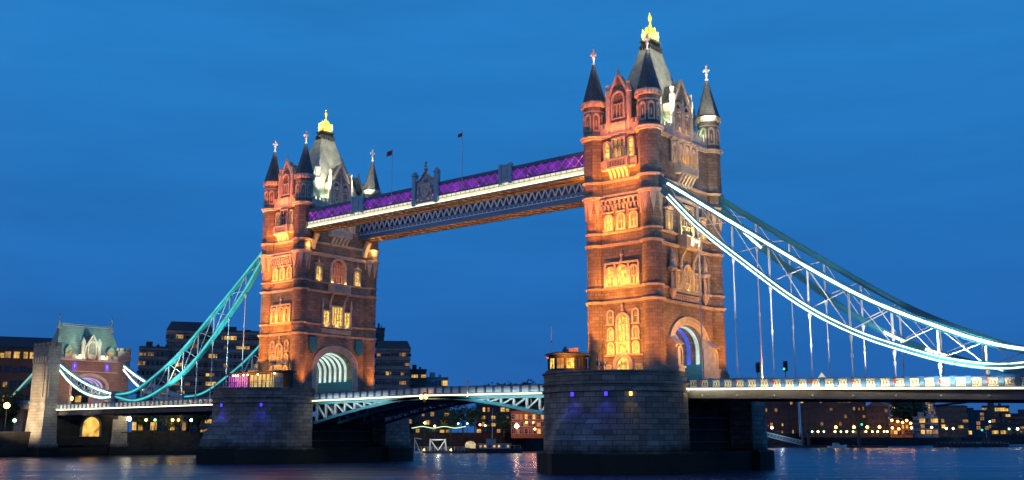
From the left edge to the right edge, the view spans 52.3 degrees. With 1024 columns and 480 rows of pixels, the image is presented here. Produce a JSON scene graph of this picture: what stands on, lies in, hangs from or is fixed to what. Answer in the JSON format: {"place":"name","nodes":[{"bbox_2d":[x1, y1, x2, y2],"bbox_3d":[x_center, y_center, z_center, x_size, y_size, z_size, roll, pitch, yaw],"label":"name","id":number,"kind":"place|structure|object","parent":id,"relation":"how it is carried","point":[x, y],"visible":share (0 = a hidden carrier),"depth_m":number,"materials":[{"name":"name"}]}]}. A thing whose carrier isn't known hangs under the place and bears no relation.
{"place":"outdoors","nodes":[
{"label":"outdoors","id":0,"kind":"place"},
{"bbox_2d":[0,444,1023,479],"bbox_3d":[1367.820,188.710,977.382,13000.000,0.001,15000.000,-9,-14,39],"label":"river water","id":1,"kind":"structure","parent":0,"point":[918,462],"depth_m":168.20,"materials":[{"name":"blue liquid"}]},
{"bbox_2d":[196,387,413,464],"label":"bridge pier","id":2,"kind":"structure","parent":1,"relation":"in","point":[279,426],"depth_m":196.00,"materials":[{"name":"stone"}]},
{"bbox_2d":[224,370,295,386],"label":"pavilion","id":3,"kind":"structure","parent":2,"relation":"on","point":[281,378],"depth_m":201.81,"materials":[{"name":"glass"}]},
{"bbox_2d":[258,110,381,392],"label":"bridge tower","id":4,"kind":"structure","parent":2,"relation":"on","point":[319,298],"depth_m":214.17,"materials":[{"name":"stone"}]},
{"bbox_2d":[115,251,261,401],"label":"suspension chain","id":5,"kind":"object","parent":4,"relation":"hanging from","point":[255,264],"visible":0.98,"depth_m":226.50,"materials":[{"name":"teal paint"}]},
{"bbox_2d":[184,345,258,398],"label":"suspension chain","id":6,"kind":"object","parent":4,"relation":"hanging from","point":[251,355],"visible":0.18,"depth_m":248.67,"materials":[{"name":"teal paint"}]},
{"bbox_2d":[57,398,318,415],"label":"road deck","id":7,"kind":"structure","parent":6,"relation":"hanging from","point":[198,406],"depth_m":241.58,"materials":[{"name":"metal"}]},
{"bbox_2d":[110,391,118,407],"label":"chain pin","id":8,"kind":"object","parent":7,"relation":"attached to","point":[113,399],"visible":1,"depth_m":246.19,"materials":[{"name":"blue paint"}]},
{"bbox_2d":[60,362,111,399],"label":"suspension chain","id":9,"kind":"object","parent":8,"relation":"attached to","point":[65,370],"visible":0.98,"depth_m":256.76,"materials":[{"name":"white paint"}]},
{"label":"chain pin","id":10,"kind":"object","parent":7,"relation":"on","visible":0},
{"bbox_2d":[122,364,179,399],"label":"suspension chain","id":11,"kind":"object","parent":10,"relation":"attached to","point":[128,371],"visible":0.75,"depth_m":273.32,"materials":[{"name":"blue paint"}]},
{"bbox_2d":[271,268,278,281],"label":"window","id":12,"kind":"structure","parent":4,"relation":"in","point":[275,278],"depth_m":212.74,"materials":[{"name":"yellow glass"}]},
{"bbox_2d":[273,343,283,365],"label":"window","id":13,"kind":"structure","parent":4,"relation":"in","point":[279,348],"depth_m":208.37,"materials":[{"name":"orange glass"}]},
{"bbox_2d":[275,306,283,323],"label":"window","id":14,"kind":"structure","parent":4,"relation":"in","point":[280,310],"depth_m":210.08,"materials":[{"name":"yellow"}]},
{"bbox_2d":[278,267,285,280],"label":"window","id":15,"kind":"structure","parent":4,"relation":"in","point":[282,270],"depth_m":211.34,"materials":[{"name":"yellow glass"}]},
{"bbox_2d":[279,208,289,225],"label":"window","id":16,"kind":"structure","parent":4,"relation":"in","point":[284,214],"depth_m":213.62,"materials":[{"name":"glass"}]},
{"bbox_2d":[286,266,292,279],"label":"window","id":17,"kind":"structure","parent":4,"relation":"in","point":[290,269],"depth_m":209.90,"materials":[{"name":"yellow"}]},
{"bbox_2d":[288,209,294,224],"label":"window","id":18,"kind":"structure","parent":4,"relation":"in","point":[291,212],"depth_m":212.17,"materials":[{"name":"orange glass"}]},
{"bbox_2d":[314,264,322,281],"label":"window","id":19,"kind":"structure","parent":4,"relation":"in","point":[319,270],"depth_m":211.55,"materials":[{"name":"yellow"}]},
{"bbox_2d":[323,310,330,327],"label":"window","id":20,"kind":"structure","parent":4,"relation":"in","point":[326,320],"depth_m":211.75,"materials":[{"name":"yellow glass"}]},
{"bbox_2d":[331,305,343,328],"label":"window","id":21,"kind":"structure","parent":4,"relation":"in","point":[337,312],"depth_m":214.04,"materials":[{"name":"yellow glass"}]},
{"bbox_2d":[329,259,347,285],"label":"window","id":22,"kind":"structure","parent":4,"relation":"in","point":[338,268],"depth_m":215.62,"materials":[{"name":"red glass"}]},
{"bbox_2d":[344,312,351,329],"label":"window","id":23,"kind":"structure","parent":4,"relation":"in","point":[347,314],"depth_m":216.14,"materials":[{"name":"yellow glass"}]},
{"bbox_2d":[353,271,360,286],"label":"window","id":24,"kind":"structure","parent":4,"relation":"in","point":[357,276],"depth_m":219.49,"materials":[{"name":"yellow glass"}]},
{"bbox_2d":[359,183,583,241],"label":"walkway","id":25,"kind":"structure","parent":4,"relation":"attached to","point":[543,202],"depth_m":200.74,"materials":[{"name":"blue paint"}]},
{"bbox_2d":[312,387,478,424],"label":"bascule leaf","id":26,"kind":"object","parent":2,"relation":"attached to","point":[384,404],"visible":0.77,"depth_m":196.42,"materials":[{"name":"metal"}]},
{"bbox_2d":[422,439,464,452],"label":"pontoon","id":27,"kind":"object","parent":1,"relation":"on","point":[437,451],"visible":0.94,"depth_m":312.89,"materials":[{"name":"white paint"}]},
{"bbox_2d":[462,408,522,452],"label":"moored barge","id":28,"kind":"object","parent":1,"relation":"on","point":[490,446],"visible":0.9,"depth_m":315.23,"materials":[{"name":"grey"}]},
{"bbox_2d":[537,369,774,474],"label":"bridge pier","id":29,"kind":"structure","parent":1,"relation":"in","point":[658,422],"depth_m":143.78,"materials":[{"name":"stone"}]},
{"bbox_2d":[427,384,543,414],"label":"bascule leaf","id":30,"kind":"object","parent":29,"relation":"attached to","point":[526,397],"visible":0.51,"depth_m":171.02,"materials":[{"name":"metal"}]},
{"bbox_2d":[545,346,589,372],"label":"control cabin","id":31,"kind":"object","parent":29,"relation":"on","point":[570,360],"visible":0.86,"depth_m":154.38,"materials":[{"name":"brown paint"}]},
{"bbox_2d":[549,358,555,369],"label":"window","id":32,"kind":"structure","parent":31,"relation":"in","point":[552,364],"depth_m":155.11,"materials":[{"name":"glass"}]},
{"bbox_2d":[556,357,564,368],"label":"window","id":33,"kind":"structure","parent":31,"relation":"in","point":[560,361],"depth_m":154.19,"materials":[{"name":"glass"}]},
{"bbox_2d":[566,357,574,368],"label":"window","id":34,"kind":"structure","parent":31,"relation":"in","point":[570,361],"depth_m":153.94,"materials":[{"name":"glass"}]},
{"bbox_2d":[576,357,582,369],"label":"window","id":35,"kind":"structure","parent":31,"relation":"in","point":[579,361],"depth_m":154.43,"materials":[{"name":"glass"}]},
{"bbox_2d":[580,13,729,378],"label":"bridge tower","id":36,"kind":"structure","parent":29,"relation":"on","point":[641,248],"depth_m":161.17,"materials":[{"name":"stone"}]},
{"bbox_2d":[307,151,583,232],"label":"walkway","id":37,"kind":"structure","parent":36,"relation":"attached to","point":[427,192],"depth_m":185.79,"materials":[{"name":"blue paint"}]},
{"bbox_2d":[602,141,610,162],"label":"window","id":38,"kind":"structure","parent":36,"relation":"in","point":[607,145],"depth_m":163.23,"materials":[{"name":"yellow glass"}]},
{"bbox_2d":[603,214,613,232],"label":"window","id":39,"kind":"structure","parent":36,"relation":"in","point":[608,219],"depth_m":161.02,"materials":[{"name":"yellow glass"}]},
{"bbox_2d":[605,267,614,287],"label":"window","id":40,"kind":"structure","parent":36,"relation":"in","point":[610,270],"depth_m":159.41,"materials":[{"name":"yellow glass"}]},
{"bbox_2d":[606,310,614,325],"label":"window","id":41,"kind":"structure","parent":36,"relation":"in","point":[610,314],"depth_m":158.31,"materials":[{"name":"glass"}]},
{"bbox_2d":[606,342,614,355],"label":"window","id":42,"kind":"structure","parent":36,"relation":"in","point":[610,346],"depth_m":157.44,"materials":[{"name":"yellow glass"}]},
{"bbox_2d":[606,327,615,341],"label":"window","id":43,"kind":"structure","parent":36,"relation":"in","point":[610,331],"depth_m":157.86,"materials":[{"name":"yellow glass"}]},
{"bbox_2d":[611,135,626,160],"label":"window","id":44,"kind":"structure","parent":36,"relation":"in","point":[618,144],"depth_m":161.76,"materials":[{"name":"yellow"}]},
{"bbox_2d":[615,212,626,230],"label":"window","id":45,"kind":"structure","parent":36,"relation":"in","point":[621,217],"depth_m":159.61,"materials":[{"name":"yellow glass"}]},
{"bbox_2d":[615,264,627,286],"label":"window","id":46,"kind":"structure","parent":36,"relation":"in","point":[621,270],"depth_m":158.13,"materials":[{"name":"yellow glass"}]},
{"bbox_2d":[614,312,631,342],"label":"window","id":47,"kind":"structure","parent":36,"relation":"in","point":[622,321],"depth_m":156.60,"materials":[{"name":"yellow glass"}]},
{"bbox_2d":[615,342,630,354],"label":"window","id":48,"kind":"structure","parent":36,"relation":"in","point":[623,348],"depth_m":156.00,"materials":[{"name":"yellow glass"}]},
{"bbox_2d":[613,354,633,368],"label":"window","id":49,"kind":"structure","parent":36,"relation":"in","point":[625,361],"depth_m":155.68,"materials":[{"name":"yellow"}]},
{"bbox_2d":[627,136,635,156],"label":"window","id":50,"kind":"structure","parent":36,"relation":"in","point":[631,142],"depth_m":160.39,"materials":[{"name":"yellow glass"}]},
{"bbox_2d":[628,264,637,285],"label":"window","id":51,"kind":"structure","parent":36,"relation":"in","point":[633,267],"depth_m":156.79,"materials":[{"name":"yellow"}]},
{"bbox_2d":[628,210,639,228],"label":"window","id":52,"kind":"structure","parent":36,"relation":"in","point":[633,215],"depth_m":158.17,"materials":[{"name":"yellow glass"}]},
{"bbox_2d":[630,307,640,323],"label":"window","id":53,"kind":"structure","parent":36,"relation":"in","point":[635,312],"depth_m":155.49,"materials":[{"name":"grey"}]},
{"bbox_2d":[631,325,640,339],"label":"window","id":54,"kind":"structure","parent":36,"relation":"in","point":[635,329],"depth_m":155.00,"materials":[{"name":"grey"}]},
{"bbox_2d":[631,340,640,353],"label":"window","id":55,"kind":"structure","parent":36,"relation":"in","point":[636,346],"depth_m":154.58,"materials":[{"name":"yellow glass"}]},
{"bbox_2d":[664,209,673,231],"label":"window","id":56,"kind":"structure","parent":36,"relation":"in","point":[669,222],"depth_m":159.76,"materials":[{"name":"grey"}]},
{"bbox_2d":[670,141,677,162],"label":"window","id":57,"kind":"structure","parent":36,"relation":"in","point":[674,146],"depth_m":163.59,"materials":[{"name":"grey"}]},
{"bbox_2d":[677,269,683,292],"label":"window","id":58,"kind":"structure","parent":36,"relation":"in","point":[679,272],"depth_m":160.21,"materials":[{"name":"grey"}]},
{"bbox_2d":[679,144,683,162],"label":"window","id":59,"kind":"structure","parent":36,"relation":"in","point":[681,150],"depth_m":165.24,"materials":[{"name":"grey"}]},
{"bbox_2d":[677,204,695,237],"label":"window","id":60,"kind":"structure","parent":36,"relation":"in","point":[684,226],"depth_m":163.63,"materials":[{"name":"yellow glass"}]},
{"bbox_2d":[682,264,695,294],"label":"window","id":61,"kind":"structure","parent":36,"relation":"in","point":[688,275],"depth_m":162.28,"materials":[{"name":"grey"}]},
{"bbox_2d":[692,149,696,167],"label":"window","id":62,"kind":"structure","parent":36,"relation":"in","point":[694,159],"depth_m":168.25,"materials":[{"name":"grey"}]},
{"bbox_2d":[694,273,701,295],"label":"window","id":63,"kind":"structure","parent":36,"relation":"in","point":[696,274],"depth_m":164.19,"materials":[{"name":"grey"}]},
{"bbox_2d":[659,175,1023,378],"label":"suspension chain","id":64,"kind":"object","parent":36,"relation":"hanging from","point":[772,283],"visible":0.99,"depth_m":137.42,"materials":[{"name":"teal paint"}]},
{"bbox_2d":[687,375,1023,402],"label":"road deck","id":65,"kind":"structure","parent":64,"relation":"hanging from","point":[967,389],"depth_m":133.34,"materials":[{"name":"metal"}]},
{"bbox_2d":[719,196,1023,377],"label":"suspension chain","id":66,"kind":"object","parent":36,"relation":"hanging from","point":[860,282],"visible":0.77,"depth_m":154.59,"materials":[{"name":"teal paint"}]},
{"bbox_2d":[768,446,887,447],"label":"landing pontoon","id":67,"kind":"object","parent":1,"relation":"on","point":[825,446],"visible":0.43,"depth_m":455.94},
{"bbox_2d":[767,432,801,444],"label":"gangway","id":68,"kind":"object","parent":67,"relation":"on","point":[798,443],"visible":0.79,"depth_m":463.52,"materials":[{"name":"blue paint"}]},
{"bbox_2d":[933,438,981,446],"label":"moored barge","id":69,"kind":"object","parent":1,"relation":"on","point":[955,442],"visible":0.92,"depth_m":476.47,"materials":[{"name":"black metal"}]},
{"bbox_2d":[976,434,1008,446],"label":"moored barge","id":70,"kind":"object","parent":1,"relation":"on","point":[986,442],"visible":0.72,"depth_m":486.83,"materials":[{"name":"black metal"}]},
{"bbox_2d":[0,0,1023,433],"label":"sky","id":71,"kind":"structure","parent":0,"point":[883,138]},
{"bbox_3d":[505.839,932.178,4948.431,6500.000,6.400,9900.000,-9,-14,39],"label":"riverbank ground","id":72,"kind":"structure","parent":0,"visible":0},
{"bbox_2d":[0,383,23,431],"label":"broadleaf tree","id":73,"kind":"object","parent":72,"relation":"on","point":[6,397],"visible":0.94,"depth_m":276.05,"materials":[{"name":"green plant"}]},
{"bbox_2d":[0,400,29,431],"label":"approach viaduct","id":74,"kind":"object","parent":72,"relation":"on","point":[21,418],"visible":0.23,"depth_m":275.96,"materials":[{"name":"stone"}]},
{"bbox_2d":[0,336,88,403],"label":"brick hotel","id":75,"kind":"structure","parent":72,"relation":"on","point":[16,362],"depth_m":304.09,"materials":[{"name":"brown brick"}]},
{"bbox_2d":[25,314,131,456],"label":"abutment gatehouse","id":76,"kind":"object","parent":72,"relation":"on","point":[96,356],"visible":0.84,"depth_m":270.80,"materials":[{"name":"stone"}]},
{"bbox_2d":[0,373,31,409],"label":"land tie","id":77,"kind":"object","parent":76,"relation":"attached to","point":[22,386],"visible":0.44,"depth_m":276.58,"materials":[{"name":"teal paint"}]},
{"bbox_2d":[79,415,101,435],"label":"undercroft arch","id":78,"kind":"structure","parent":76,"relation":"attached to","point":[91,425],"depth_m":272.13,"materials":[{"name":"yellow"}]},
{"bbox_2d":[136,416,151,431],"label":"broadleaf tree","id":79,"kind":"object","parent":72,"relation":"on","point":[143,423],"visible":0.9,"depth_m":284.68,"materials":[{"name":"green plant"}]},
{"bbox_2d":[135,341,168,401],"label":"concrete hotel","id":80,"kind":"structure","parent":72,"relation":"on","point":[152,360],"depth_m":331.12,"materials":[{"name":"grey concrete"}]},
{"bbox_2d":[131,416,188,431],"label":"restaurant","id":81,"kind":"structure","parent":72,"relation":"on","point":[159,426],"depth_m":291.24,"materials":[{"name":"brown"}]},
{"bbox_2d":[161,415,182,436],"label":"broadleaf tree","id":82,"kind":"object","parent":72,"relation":"on","point":[171,417],"visible":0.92,"depth_m":286.34,"materials":[{"name":"green plant"}]},
{"bbox_2d":[165,321,212,431],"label":"concrete hotel","id":83,"kind":"structure","parent":72,"relation":"on","point":[179,335],"depth_m":338.49,"materials":[{"name":"grey concrete"}]},
{"bbox_2d":[179,415,199,431],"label":"broadleaf tree","id":84,"kind":"object","parent":72,"relation":"on","point":[194,418],"visible":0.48,"depth_m":299.25,"materials":[{"name":"green plant"}]},
{"bbox_2d":[196,414,210,431],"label":"broadleaf tree","id":85,"kind":"object","parent":72,"relation":"on","point":[202,418],"visible":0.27,"depth_m":303.06,"materials":[{"name":"green plant"}]},
{"bbox_2d":[205,327,259,430],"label":"concrete hotel","id":86,"kind":"structure","parent":72,"relation":"on","point":[219,360],"depth_m":338.72,"materials":[{"name":"grey concrete"}]},
{"bbox_2d":[374,323,384,388],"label":"office block","id":87,"kind":"structure","parent":72,"relation":"on","point":[379,334],"depth_m":416.69,"materials":[{"name":"black glass"}]},
{"bbox_2d":[374,341,410,432],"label":"office block","id":88,"kind":"structure","parent":72,"relation":"on","point":[392,364],"depth_m":395.26,"materials":[{"name":"concrete"}]},
{"bbox_2d":[409,365,427,432],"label":"office block","id":89,"kind":"structure","parent":72,"relation":"on","point":[417,378],"depth_m":405.20,"materials":[{"name":"grey concrete"}]},
{"bbox_2d":[415,407,448,432],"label":"riverside block","id":90,"kind":"structure","parent":72,"relation":"on","point":[431,419],"depth_m":378.05,"materials":[{"name":"grey"}]},
{"bbox_2d":[426,372,447,407],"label":"glass block","id":91,"kind":"structure","parent":72,"relation":"on","point":[432,380],"depth_m":415.56,"materials":[{"name":"blue paint"}]},
{"bbox_2d":[438,407,459,436],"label":"broadleaf tree","id":92,"kind":"object","parent":72,"relation":"on","point":[453,417],"visible":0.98,"depth_m":338.76,"materials":[{"name":"green plant"}]},
{"bbox_2d":[452,404,476,436],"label":"broadleaf tree","id":93,"kind":"object","parent":72,"relation":"on","point":[461,415],"visible":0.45,"depth_m":344.72,"materials":[{"name":"green plant"}]},
{"bbox_2d":[464,409,484,436],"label":"broadleaf tree","id":94,"kind":"object","parent":72,"relation":"on","point":[471,416],"visible":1,"depth_m":337.94,"materials":[{"name":"green plant"}]},
{"bbox_2d":[475,403,514,432],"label":"riverside block","id":95,"kind":"structure","parent":72,"relation":"on","point":[485,410],"depth_m":366.56,"materials":[{"name":"brick"}]},
{"bbox_2d":[495,410,512,436],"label":"broadleaf tree","id":96,"kind":"object","parent":72,"relation":"on","point":[507,421],"visible":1,"depth_m":336.27,"materials":[{"name":"green plant"}]},
{"bbox_2d":[0,432,1023,456],"bbox_3d":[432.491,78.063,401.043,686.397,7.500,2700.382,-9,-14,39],"label":"quay wall","id":97,"kind":"structure","parent":72,"relation":"on","point":[13,444],"depth_m":337.06,"materials":[{"name":"stone"}]},
{"bbox_2d":[510,406,543,437],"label":"brick warehouse","id":98,"kind":"structure","parent":72,"relation":"on","point":[520,418],"depth_m":346.45,"materials":[{"name":"red brick"}]},
{"bbox_2d":[765,402,800,436],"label":"warehouse","id":99,"kind":"structure","parent":72,"relation":"on","point":[782,417],"depth_m":501.32,"materials":[{"name":"brick"}]},
{"bbox_2d":[800,402,867,436],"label":"warehouse","id":100,"kind":"structure","parent":72,"relation":"on","point":[828,417],"depth_m":488.27,"materials":[{"name":"brick"}]},
{"bbox_2d":[866,402,889,436],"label":"warehouse","id":101,"kind":"structure","parent":72,"relation":"on","point":[877,414],"depth_m":476.87,"materials":[{"name":"brick"}]},
{"bbox_2d":[883,402,894,432],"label":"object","id":102,"kind":"structure","parent":72,"relation":"on","point":[888,404],"depth_m":1394.06,"materials":[{"name":"grey"}]},
{"bbox_2d":[890,402,910,421],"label":"broadleaf tree","id":103,"kind":"object","parent":72,"relation":"on","point":[894,413],"visible":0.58,"depth_m":590.32,"materials":[{"name":"green plant"}]},
{"bbox_2d":[889,418,912,437],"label":"warehouse","id":104,"kind":"structure","parent":72,"relation":"on","point":[903,427],"depth_m":467.41,"materials":[{"name":"red brick"}]},
{"bbox_2d":[889,402,925,421],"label":"broadleaf tree","id":105,"kind":"object","parent":72,"relation":"on","point":[907,409],"visible":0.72,"depth_m":585.10,"materials":[{"name":"green plant"}]},
{"bbox_2d":[905,403,926,424],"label":"broadleaf tree","id":106,"kind":"object","parent":72,"relation":"on","point":[925,405],"visible":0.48,"depth_m":587.08,"materials":[{"name":"green plant"}]},
{"bbox_2d":[912,412,938,436],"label":"framed house","id":107,"kind":"structure","parent":72,"relation":"on","point":[922,424],"depth_m":478.68,"materials":[{"name":"grey concrete"}]},
{"bbox_2d":[923,403,935,415],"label":"building","id":108,"kind":"structure","parent":72,"relation":"on","point":[930,407],"depth_m":1376.72,"materials":[{"name":"grey glass"}]},
{"bbox_2d":[934,403,968,436],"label":"riverside flats","id":109,"kind":"structure","parent":72,"relation":"on","point":[952,415],"depth_m":505.78,"materials":[{"name":"grey brick"}]},
{"bbox_2d":[966,406,989,436],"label":"riverside flats","id":110,"kind":"structure","parent":72,"relation":"on","point":[978,420],"depth_m":514.40,"materials":[{"name":"grey"}]},
{"bbox_2d":[982,403,1012,436],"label":"terraced flats","id":111,"kind":"structure","parent":72,"relation":"on","point":[999,415],"depth_m":540.43,"materials":[{"name":"grey concrete"}]},
{"bbox_2d":[1009,409,1023,436],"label":"terraced flats","id":112,"kind":"structure","parent":72,"relation":"on","point":[1017,420],"depth_m":543.68,"materials":[{"name":"grey concrete"}]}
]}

